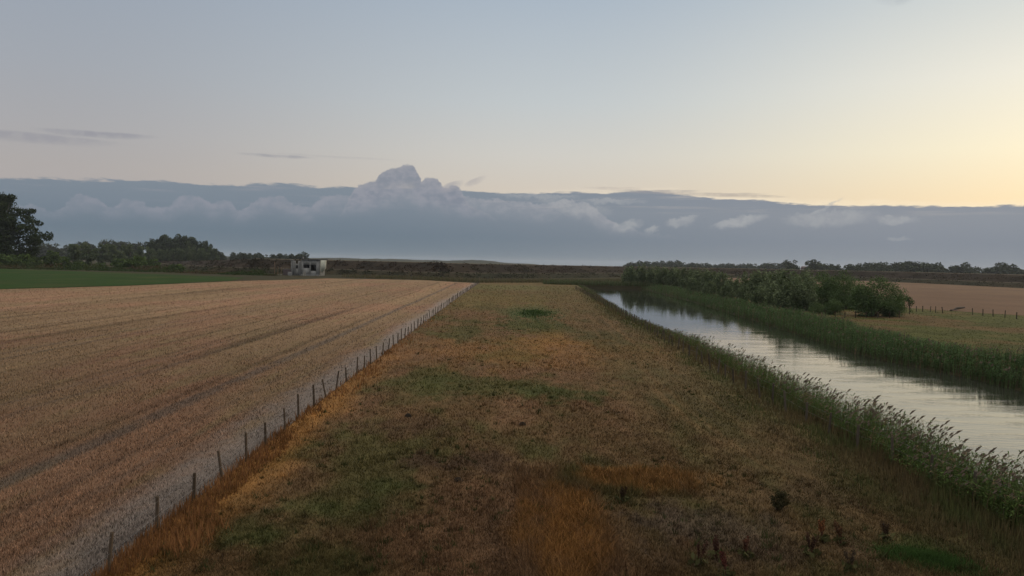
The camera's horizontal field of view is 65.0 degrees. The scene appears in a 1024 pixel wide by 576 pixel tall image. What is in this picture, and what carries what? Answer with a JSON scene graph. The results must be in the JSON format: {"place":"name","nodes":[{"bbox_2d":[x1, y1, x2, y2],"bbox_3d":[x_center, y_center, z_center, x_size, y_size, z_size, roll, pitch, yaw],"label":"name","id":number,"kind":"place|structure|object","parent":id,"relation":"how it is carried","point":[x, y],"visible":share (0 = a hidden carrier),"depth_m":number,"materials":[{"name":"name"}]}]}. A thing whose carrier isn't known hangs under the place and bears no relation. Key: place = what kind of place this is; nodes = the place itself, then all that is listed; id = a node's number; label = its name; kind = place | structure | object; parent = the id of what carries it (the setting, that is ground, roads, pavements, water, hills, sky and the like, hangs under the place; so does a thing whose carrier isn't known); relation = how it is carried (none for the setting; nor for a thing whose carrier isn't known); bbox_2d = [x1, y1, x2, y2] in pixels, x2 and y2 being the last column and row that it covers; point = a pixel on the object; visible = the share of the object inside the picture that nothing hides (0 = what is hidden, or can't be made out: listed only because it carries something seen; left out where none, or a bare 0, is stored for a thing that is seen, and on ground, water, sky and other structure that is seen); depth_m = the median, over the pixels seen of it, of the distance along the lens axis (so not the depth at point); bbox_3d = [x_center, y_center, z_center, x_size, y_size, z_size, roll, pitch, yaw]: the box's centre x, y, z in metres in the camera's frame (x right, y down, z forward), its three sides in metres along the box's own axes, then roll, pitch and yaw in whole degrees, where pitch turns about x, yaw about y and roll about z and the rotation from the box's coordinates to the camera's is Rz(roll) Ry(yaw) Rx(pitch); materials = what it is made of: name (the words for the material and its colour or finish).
{"place":"outdoors","nodes":[
{"label":"outdoors","id":0,"kind":"place"},
{"bbox_2d":[0,268,240,288],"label":"crop field","id":1,"kind":"structure","parent":0,"point":[16,278],"depth_m":230.66,"materials":[{"name":"green plant"}]},
{"bbox_2d":[0,278,478,575],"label":"stubble field","id":2,"kind":"structure","parent":0,"point":[303,290],"depth_m":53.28,"materials":[{"name":"beige plant"}]},
{"bbox_2d":[143,254,537,264],"bbox_3d":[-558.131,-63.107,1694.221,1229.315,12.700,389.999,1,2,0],"label":"dunes","id":3,"kind":"structure","parent":0,"point":[454,261],"depth_m":1660.72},
{"bbox_2d":[0,0,1023,270],"label":"sky","id":4,"kind":"structure","parent":0,"point":[548,132],"materials":[{"name":"blue"}]},
{"bbox_2d":[19,259,1022,499],"bbox_3d":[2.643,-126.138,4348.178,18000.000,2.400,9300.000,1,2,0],"label":"ground","id":5,"kind":"structure","parent":0,"point":[277,277],"depth_m":206.02,"materials":[{"name":"green plant"}]},
{"bbox_2d":[0,252,10,264],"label":"hawthorn bush","id":6,"kind":"object","parent":5,"relation":"on","point":[4,260],"visible":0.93,"depth_m":365.47,"materials":[{"name":"green plant"}]},
{"bbox_2d":[2,254,21,265],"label":"hawthorn bush","id":7,"kind":"object","parent":5,"relation":"on","point":[10,258],"visible":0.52,"depth_m":372.74,"materials":[{"name":"green plant"}]},
{"bbox_2d":[13,253,35,265],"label":"hawthorn bush","id":8,"kind":"object","parent":5,"relation":"on","point":[31,261],"visible":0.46,"depth_m":380.20,"materials":[{"name":"green plant"}]},
{"bbox_2d":[0,192,53,259],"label":"elm tree","id":9,"kind":"object","parent":5,"relation":"on","point":[9,230],"visible":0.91,"depth_m":397.09,"materials":[{"name":"green plant"}]},
{"bbox_2d":[30,256,44,264],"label":"hawthorn bush","id":10,"kind":"object","parent":5,"relation":"on","point":[38,260],"visible":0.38,"depth_m":401.33,"materials":[{"name":"green plant"}]},
{"bbox_2d":[36,243,49,256],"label":"elm tree","id":11,"kind":"object","parent":5,"relation":"on","point":[43,250],"visible":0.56,"depth_m":1125.13,"materials":[{"name":"green plant"}]},
{"bbox_2d":[42,250,61,266],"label":"hawthorn bush","id":12,"kind":"object","parent":5,"relation":"on","point":[51,258],"visible":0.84,"depth_m":426.46,"materials":[{"name":"green plant"}]},
{"bbox_2d":[46,242,65,257],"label":"elm tree","id":13,"kind":"object","parent":5,"relation":"on","point":[55,249],"visible":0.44,"depth_m":1141.77,"materials":[{"name":"green plant"}]},
{"bbox_2d":[59,256,71,265],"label":"hawthorn bush","id":14,"kind":"object","parent":5,"relation":"on","point":[65,260],"visible":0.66,"depth_m":435.71,"materials":[{"name":"green plant"}]},
{"bbox_2d":[66,244,82,264],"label":"alder tree","id":15,"kind":"object","parent":5,"relation":"on","point":[77,252],"visible":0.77,"depth_m":532.44,"materials":[{"name":"green plant"}]},
{"bbox_2d":[77,242,98,264],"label":"alder tree","id":16,"kind":"object","parent":5,"relation":"on","point":[90,256],"visible":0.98,"depth_m":520.13,"materials":[{"name":"green plant"}]},
{"bbox_2d":[95,244,109,262],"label":"alder tree","id":17,"kind":"object","parent":5,"relation":"on","point":[104,251],"visible":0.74,"depth_m":594.71,"materials":[{"name":"green plant"}]},
{"bbox_2d":[105,244,118,262],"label":"alder tree","id":18,"kind":"object","parent":5,"relation":"on","point":[112,255],"visible":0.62,"depth_m":607.60,"materials":[{"name":"green plant"}]},
{"bbox_2d":[110,258,125,267],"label":"hawthorn bush","id":19,"kind":"object","parent":5,"relation":"on","point":[118,261],"visible":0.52,"depth_m":420.32,"materials":[{"name":"green plant"}]},
{"bbox_2d":[116,244,128,262],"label":"alder tree","id":20,"kind":"object","parent":5,"relation":"on","point":[120,254],"visible":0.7,"depth_m":621.03,"materials":[{"name":"green plant"}]},
{"bbox_2d":[119,241,143,254],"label":"elm tree","id":21,"kind":"object","parent":5,"relation":"on","point":[137,245],"visible":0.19,"depth_m":1106.78,"materials":[{"name":"green plant"}]},
{"bbox_2d":[124,244,139,260],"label":"alder tree","id":22,"kind":"object","parent":5,"relation":"on","point":[128,254],"visible":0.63,"depth_m":635.62,"materials":[{"name":"green plant"}]},
{"bbox_2d":[120,255,149,269],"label":"hawthorn bush","id":23,"kind":"object","parent":5,"relation":"on","point":[135,262],"visible":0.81,"depth_m":383.89,"materials":[{"name":"green plant"}]},
{"bbox_2d":[0,263,277,275],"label":"scrub","id":24,"kind":"object","parent":5,"relation":"on","point":[152,268],"visible":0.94,"depth_m":346.69,"materials":[{"name":"green plant"}]},
{"bbox_2d":[133,245,146,261],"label":"alder tree","id":25,"kind":"object","parent":5,"relation":"on","point":[140,249],"visible":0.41,"depth_m":649.83,"materials":[{"name":"green plant"}]},
{"bbox_2d":[144,246,155,259],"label":"alder tree","id":26,"kind":"object","parent":5,"relation":"on","point":[149,255],"visible":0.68,"depth_m":665.28,"materials":[{"name":"green plant"}]},
{"bbox_2d":[144,258,160,265],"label":"hawthorn bush","id":27,"kind":"object","parent":5,"relation":"on","point":[150,262],"visible":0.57,"depth_m":444.61,"materials":[{"name":"green plant"}]},
{"bbox_2d":[158,234,174,252],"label":"oak tree","id":28,"kind":"object","parent":5,"relation":"on","point":[162,246],"visible":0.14,"depth_m":828.06,"materials":[{"name":"green plant"}]},
{"bbox_2d":[162,240,177,257],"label":"oak tree","id":29,"kind":"object","parent":5,"relation":"on","point":[173,245],"visible":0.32,"depth_m":777.13,"materials":[{"name":"green plant"}]},
{"bbox_2d":[174,235,190,248],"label":"oak tree","id":30,"kind":"object","parent":5,"relation":"on","point":[184,238],"visible":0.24,"depth_m":831.60,"materials":[{"name":"green plant"}]},
{"bbox_2d":[190,237,203,254],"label":"oak tree","id":31,"kind":"object","parent":5,"relation":"on","point":[195,242],"visible":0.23,"depth_m":825.83,"materials":[{"name":"green plant"}]},
{"bbox_2d":[203,247,212,260],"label":"alder tree","id":32,"kind":"object","parent":5,"relation":"on","point":[206,256],"visible":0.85,"depth_m":711.51,"materials":[{"name":"green plant"}]},
{"bbox_2d":[211,248,219,259],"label":"alder tree","id":33,"kind":"object","parent":5,"relation":"on","point":[215,255],"visible":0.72,"depth_m":710.86,"materials":[{"name":"green plant"}]},
{"bbox_2d":[294,252,309,258],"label":"elm tree","id":34,"kind":"object","parent":5,"relation":"on","point":[299,256],"visible":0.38,"depth_m":923.08,"materials":[{"name":"green plant"}]},
{"bbox_2d":[291,257,332,275],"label":"pump house","id":35,"kind":"structure","parent":5,"relation":"on","point":[312,267],"depth_m":334.63,"materials":[{"name":"concrete"}]},
{"bbox_2d":[341,273,620,282],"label":"ditch reeds","id":36,"kind":"object","parent":5,"relation":"on","point":[490,280],"visible":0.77,"depth_m":304.50,"materials":[{"name":"green plant"}]},
{"bbox_2d":[161,258,1023,287],"bbox_3d":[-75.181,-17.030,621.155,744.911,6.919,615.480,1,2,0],"label":"dyke","id":37,"kind":"structure","parent":5,"relation":"on","point":[458,268],"depth_m":413.12,"materials":[{"name":"green plant"}]},
{"bbox_2d":[155,258,1023,286],"bbox_3d":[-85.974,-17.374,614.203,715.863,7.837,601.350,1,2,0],"label":"dyke scrub","id":38,"kind":"object","parent":37,"relation":"on","point":[254,260],"visible":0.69,"depth_m":388.92,"materials":[{"name":"green plant"}]},
{"bbox_2d":[542,278,655,286],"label":"reed bed","id":39,"kind":"object","parent":5,"relation":"on","point":[590,282],"visible":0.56,"depth_m":275.34,"materials":[{"name":"green plant"}]},
{"bbox_2d":[621,265,634,282],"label":"willow bush","id":40,"kind":"object","parent":5,"relation":"on","point":[628,276],"visible":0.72,"depth_m":284.04,"materials":[{"name":"green plant"}]},
{"bbox_2d":[632,263,646,285],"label":"willow bush","id":41,"kind":"object","parent":5,"relation":"on","point":[638,276],"visible":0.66,"depth_m":279.54,"materials":[{"name":"green plant"}]},
{"bbox_2d":[644,265,658,283],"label":"willow bush","id":42,"kind":"object","parent":5,"relation":"on","point":[650,273],"visible":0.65,"depth_m":276.22,"materials":[{"name":"green plant"}]},
{"bbox_2d":[654,265,669,285],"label":"willow bush","id":43,"kind":"object","parent":5,"relation":"on","point":[660,277],"visible":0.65,"depth_m":265.50,"materials":[{"name":"green plant"}]},
{"bbox_2d":[666,267,686,286],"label":"willow bush","id":44,"kind":"object","parent":5,"relation":"on","point":[673,275],"visible":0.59,"depth_m":255.20,"materials":[{"name":"green plant"}]},
{"bbox_2d":[677,264,693,288],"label":"willow bush","id":45,"kind":"object","parent":5,"relation":"on","point":[683,278],"visible":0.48,"depth_m":246.52,"materials":[{"name":"green plant"}]},
{"bbox_2d":[686,277,701,293],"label":"willow bush","id":46,"kind":"object","parent":5,"relation":"on","point":[694,282],"visible":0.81,"depth_m":204.53,"materials":[{"name":"green plant"}]},
{"bbox_2d":[688,268,707,290],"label":"willow bush","id":47,"kind":"object","parent":5,"relation":"on","point":[696,275],"visible":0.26,"depth_m":237.37,"materials":[{"name":"green plant"}]},
{"bbox_2d":[699,269,717,291],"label":"willow bush","id":48,"kind":"object","parent":5,"relation":"on","point":[709,276],"visible":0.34,"depth_m":220.32,"materials":[{"name":"green plant"}]},
{"bbox_2d":[712,271,731,293],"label":"willow bush","id":49,"kind":"object","parent":5,"relation":"on","point":[719,277],"visible":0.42,"depth_m":208.87,"materials":[{"name":"green plant"}]},
{"bbox_2d":[727,276,739,296],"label":"willow bush","id":50,"kind":"object","parent":5,"relation":"on","point":[733,284],"visible":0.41,"depth_m":194.80,"materials":[{"name":"green plant"}]},
{"bbox_2d":[736,270,755,296],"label":"willow bush","id":51,"kind":"object","parent":5,"relation":"on","point":[744,282],"visible":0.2,"depth_m":184.03,"materials":[{"name":"green plant"}]},
{"bbox_2d":[763,281,784,307],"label":"willow bush","id":52,"kind":"object","parent":5,"relation":"on","point":[768,296],"visible":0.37,"depth_m":141.74,"materials":[{"name":"green plant"}]},
{"bbox_2d":[783,259,799,269],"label":"elm tree","id":53,"kind":"object","parent":5,"relation":"on","point":[791,265],"visible":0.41,"depth_m":1006.26,"materials":[{"name":"green plant"}]},
{"bbox_2d":[575,286,1008,500],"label":"post fence","id":54,"kind":"object","parent":5,"relation":"on","point":[858,426],"visible":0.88,"depth_m":43.13,"materials":[{"name":"brown wood"}]},
{"bbox_2d":[576,288,1023,575],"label":"bank grass","id":55,"kind":"structure","parent":5,"relation":"on","point":[974,513],"depth_m":27.11,"materials":[{"name":"green plant"}]},
{"bbox_2d":[788,278,817,310],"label":"willow bush","id":56,"kind":"object","parent":5,"relation":"on","point":[810,296],"visible":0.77,"depth_m":133.67,"materials":[{"name":"green plant"}]},
{"bbox_2d":[803,259,828,269],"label":"elm tree","id":57,"kind":"object","parent":5,"relation":"on","point":[812,265],"visible":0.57,"depth_m":997.65,"materials":[{"name":"green plant"}]},
{"bbox_2d":[847,264,862,270],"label":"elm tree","id":58,"kind":"object","parent":5,"relation":"on","point":[854,268],"visible":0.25,"depth_m":974.82,"materials":[{"name":"green plant"}]},
{"bbox_2d":[861,263,878,270],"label":"elm tree","id":59,"kind":"object","parent":5,"relation":"on","point":[873,267],"visible":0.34,"depth_m":981.41,"materials":[{"name":"green plant"}]},
{"bbox_2d":[888,262,911,271],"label":"elm tree","id":60,"kind":"object","parent":5,"relation":"on","point":[898,267],"visible":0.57,"depth_m":969.99,"materials":[{"name":"green plant"}]},
{"bbox_2d":[902,261,922,271],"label":"elm tree","id":61,"kind":"object","parent":5,"relation":"on","point":[912,267],"visible":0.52,"depth_m":968.32,"materials":[{"name":"green plant"}]},
{"bbox_2d":[824,306,1016,318],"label":"post fence","id":62,"kind":"object","parent":5,"relation":"on","point":[922,311],"visible":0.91,"depth_m":126.75,"materials":[{"name":"brown wood"}]},
{"bbox_2d":[923,262,947,272],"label":"elm tree","id":63,"kind":"object","parent":5,"relation":"on","point":[938,268],"visible":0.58,"depth_m":967.29,"materials":[{"name":"green plant"}]},
{"bbox_2d":[954,262,983,272],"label":"elm tree","id":64,"kind":"object","parent":5,"relation":"on","point":[959,269],"visible":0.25,"depth_m":1007.58,"materials":[{"name":"green plant"}]},
{"bbox_2d":[981,262,1023,274],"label":"elm tree","id":65,"kind":"object","parent":5,"relation":"on","point":[1005,268],"visible":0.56,"depth_m":973.83,"materials":[{"name":"green plant"}]},
{"bbox_2d":[105,282,1023,575],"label":"grass strip","id":66,"kind":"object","parent":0,"point":[470,300],"depth_m":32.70,"materials":[{"name":"plant"}]},
{"bbox_2d":[55,281,477,575],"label":"post fence","id":67,"kind":"object","parent":66,"relation":"on","point":[110,551],"visible":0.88,"depth_m":29.77,"materials":[{"name":"grey wood"}]},
{"bbox_2d":[84,300,456,575],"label":"rank grass","id":68,"kind":"structure","parent":66,"relation":"on","point":[136,548],"depth_m":21.55,"materials":[{"name":"brown plant"}]},
{"bbox_2d":[509,308,563,319],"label":"nettle bed","id":69,"kind":"object","parent":66,"relation":"on","point":[535,312],"visible":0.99,"depth_m":108.30,"materials":[{"name":"green plant"}]},
{"bbox_2d":[112,321,1023,575],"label":"tussocks","id":70,"kind":"object","parent":66,"relation":"on","point":[772,543],"visible":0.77,"depth_m":21.14,"materials":[{"name":"brown plant"}]},
{"bbox_2d":[615,486,630,502],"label":"dock plant","id":71,"kind":"object","parent":66,"relation":"on","point":[624,497],"visible":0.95,"depth_m":23.57,"materials":[{"name":"green plant"}]},
{"bbox_2d":[688,541,707,567],"bbox_3d":[4.325,6.177,18.666,0.460,0.653,0.410,3,2,41],"label":"dock plant","id":72,"kind":"object","parent":66,"relation":"on","point":[698,561],"visible":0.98,"depth_m":18.63,"materials":[{"name":"green plant"}]},
{"bbox_2d":[707,534,728,560],"bbox_3d":[4.915,6.214,19.186,0.404,0.595,0.475,0,2,-35],"label":"dock plant","id":73,"kind":"object","parent":66,"relation":"on","point":[715,545],"visible":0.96,"depth_m":19.14,"materials":[{"name":"green plant"}]},
{"bbox_2d":[716,551,735,575],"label":"dock plant","id":74,"kind":"object","parent":66,"relation":"on","point":[726,567],"visible":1,"depth_m":17.91,"materials":[{"name":"green plant"}]},
{"bbox_2d":[737,536,754,560],"bbox_3d":[5.616,6.237,19.258,0.447,0.580,0.379,1,2,0],"label":"dock plant","id":75,"kind":"object","parent":66,"relation":"on","point":[744,551],"visible":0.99,"depth_m":19.27,"materials":[{"name":"green plant"}]},
{"bbox_2d":[768,491,790,510],"bbox_3d":[7.702,6.181,23.130,0.561,0.732,0.610,1,2,-19],"label":"thistle bush","id":76,"kind":"object","parent":66,"relation":"on","point":[778,499],"visible":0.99,"depth_m":23.07,"materials":[{"name":"green plant"}]},
{"bbox_2d":[799,532,822,557],"bbox_3d":[7.231,6.213,19.452,0.509,0.648,0.407,3,2,42],"label":"dock plant","id":77,"kind":"object","parent":66,"relation":"on","point":[812,552],"visible":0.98,"depth_m":19.41,"materials":[{"name":"green plant"}]},
{"bbox_2d":[813,518,830,542],"bbox_3d":[7.926,6.204,20.495,0.442,0.630,0.401,1,2,0],"label":"dock plant","id":78,"kind":"object","parent":66,"relation":"on","point":[824,537],"visible":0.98,"depth_m":20.53,"materials":[{"name":"green plant"}]},
{"bbox_2d":[832,519,846,545],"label":"dock plant","id":79,"kind":"object","parent":66,"relation":"on","point":[838,529],"visible":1,"depth_m":20.32,"materials":[{"name":"green plant"}]},
{"bbox_2d":[841,550,858,573],"bbox_3d":[7.786,6.309,18.491,0.420,0.595,0.303,3,2,36],"label":"dock plant","id":80,"kind":"object","parent":66,"relation":"on","point":[848,565],"visible":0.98,"depth_m":18.50,"materials":[{"name":"green plant"}]},
{"bbox_2d":[878,521,895,543],"bbox_3d":[9.595,6.278,20.605,0.457,0.546,0.418,1,2,0],"label":"dock plant","id":81,"kind":"object","parent":66,"relation":"on","point":[885,530],"visible":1,"depth_m":20.58,"materials":[{"name":"green plant"}]},
{"bbox_2d":[590,288,1023,491],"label":"river","id":82,"kind":"structure","parent":0,"point":[987,417],"depth_m":59.42,"materials":[{"name":"grey liquid"}]},
{"bbox_2d":[578,284,1023,527],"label":"reed bed","id":83,"kind":"object","parent":82,"relation":"on","point":[918,443],"visible":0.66,"depth_m":30.44,"materials":[{"name":"green plant"}]},
{"bbox_2d":[642,283,1023,392],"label":"reed bed","id":84,"kind":"object","parent":82,"relation":"on","point":[918,346],"visible":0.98,"depth_m":76.01,"materials":[{"name":"green plant"}]},
{"bbox_2d":[712,297,1023,367],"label":"meadow","id":85,"kind":"structure","parent":0,"point":[966,327],"depth_m":104.20,"materials":[{"name":"plant"}]},
{"bbox_2d":[702,281,716,296],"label":"willow bush","id":86,"kind":"object","parent":85,"relation":"on","point":[709,287],"visible":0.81,"depth_m":185.09,"materials":[{"name":"green plant"}]},
{"bbox_2d":[718,282,734,298],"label":"willow bush","id":87,"kind":"object","parent":85,"relation":"on","point":[726,291],"visible":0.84,"depth_m":169.00,"materials":[{"name":"green plant"}]},
{"bbox_2d":[735,283,750,301],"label":"willow bush","id":88,"kind":"object","parent":85,"relation":"on","point":[743,294],"visible":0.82,"depth_m":160.48,"materials":[{"name":"green plant"}]},
{"bbox_2d":[749,285,764,305],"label":"willow bush","id":89,"kind":"object","parent":85,"relation":"on","point":[756,296],"visible":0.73,"depth_m":148.09,"materials":[{"name":"green plant"}]},
{"bbox_2d":[747,269,771,294],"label":"willow bush","id":90,"kind":"object","parent":85,"relation":"on","point":[757,280],"visible":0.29,"depth_m":179.19,"materials":[{"name":"green plant"}]},
{"bbox_2d":[760,269,788,290],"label":"willow bush","id":91,"kind":"object","parent":85,"relation":"on","point":[772,279],"visible":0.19,"depth_m":172.06,"materials":[{"name":"green plant"}]},
{"bbox_2d":[777,267,796,282],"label":"willow bush","id":92,"kind":"object","parent":85,"relation":"on","point":[788,275],"visible":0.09,"depth_m":170.37,"materials":[{"name":"green plant"}]},
{"bbox_2d":[772,274,807,309],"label":"willow bush","id":93,"kind":"object","parent":85,"relation":"on","point":[784,298],"visible":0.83,"depth_m":134.62,"materials":[{"name":"green plant"}]},
{"bbox_2d":[788,268,818,290],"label":"willow bush","id":94,"kind":"object","parent":85,"relation":"on","point":[805,276],"visible":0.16,"depth_m":165.56,"materials":[{"name":"green plant"}]},
{"bbox_2d":[808,301,822,312],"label":"elder bush","id":95,"kind":"object","parent":85,"relation":"on","point":[816,309],"visible":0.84,"depth_m":127.45,"materials":[{"name":"green plant"}]},
{"bbox_2d":[812,270,843,306],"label":"elder bush","id":96,"kind":"object","parent":85,"relation":"on","point":[820,291],"visible":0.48,"depth_m":146.26,"materials":[{"name":"green plant"}]},
{"bbox_2d":[819,298,845,314],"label":"elder bush","id":97,"kind":"object","parent":85,"relation":"on","point":[830,308],"visible":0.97,"depth_m":124.76,"materials":[{"name":"green plant"}]},
{"bbox_2d":[824,269,860,308],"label":"elder bush","id":98,"kind":"object","parent":85,"relation":"on","point":[847,287],"visible":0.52,"depth_m":142.93,"materials":[{"name":"green plant"}]},
{"bbox_2d":[842,275,904,316],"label":"bush","id":99,"kind":"object","parent":85,"relation":"on","point":[859,298],"visible":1,"depth_m":120.87,"materials":[{"name":"green plant"}]},
{"bbox_2d":[880,281,908,316],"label":"elder bush","id":100,"kind":"object","parent":85,"relation":"on","point":[892,311],"visible":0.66,"depth_m":122.54,"materials":[{"name":"green plant"}]},
{"bbox_2d":[721,278,1023,314],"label":"stubble field","id":101,"kind":"structure","parent":0,"point":[977,299],"depth_m":229.34,"materials":[{"name":"beige plant"}]},
{"bbox_2d":[849,539,1009,575],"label":"lush grass","id":102,"kind":"structure","parent":0,"point":[943,560],"depth_m":19.35,"materials":[{"name":"green plant"}]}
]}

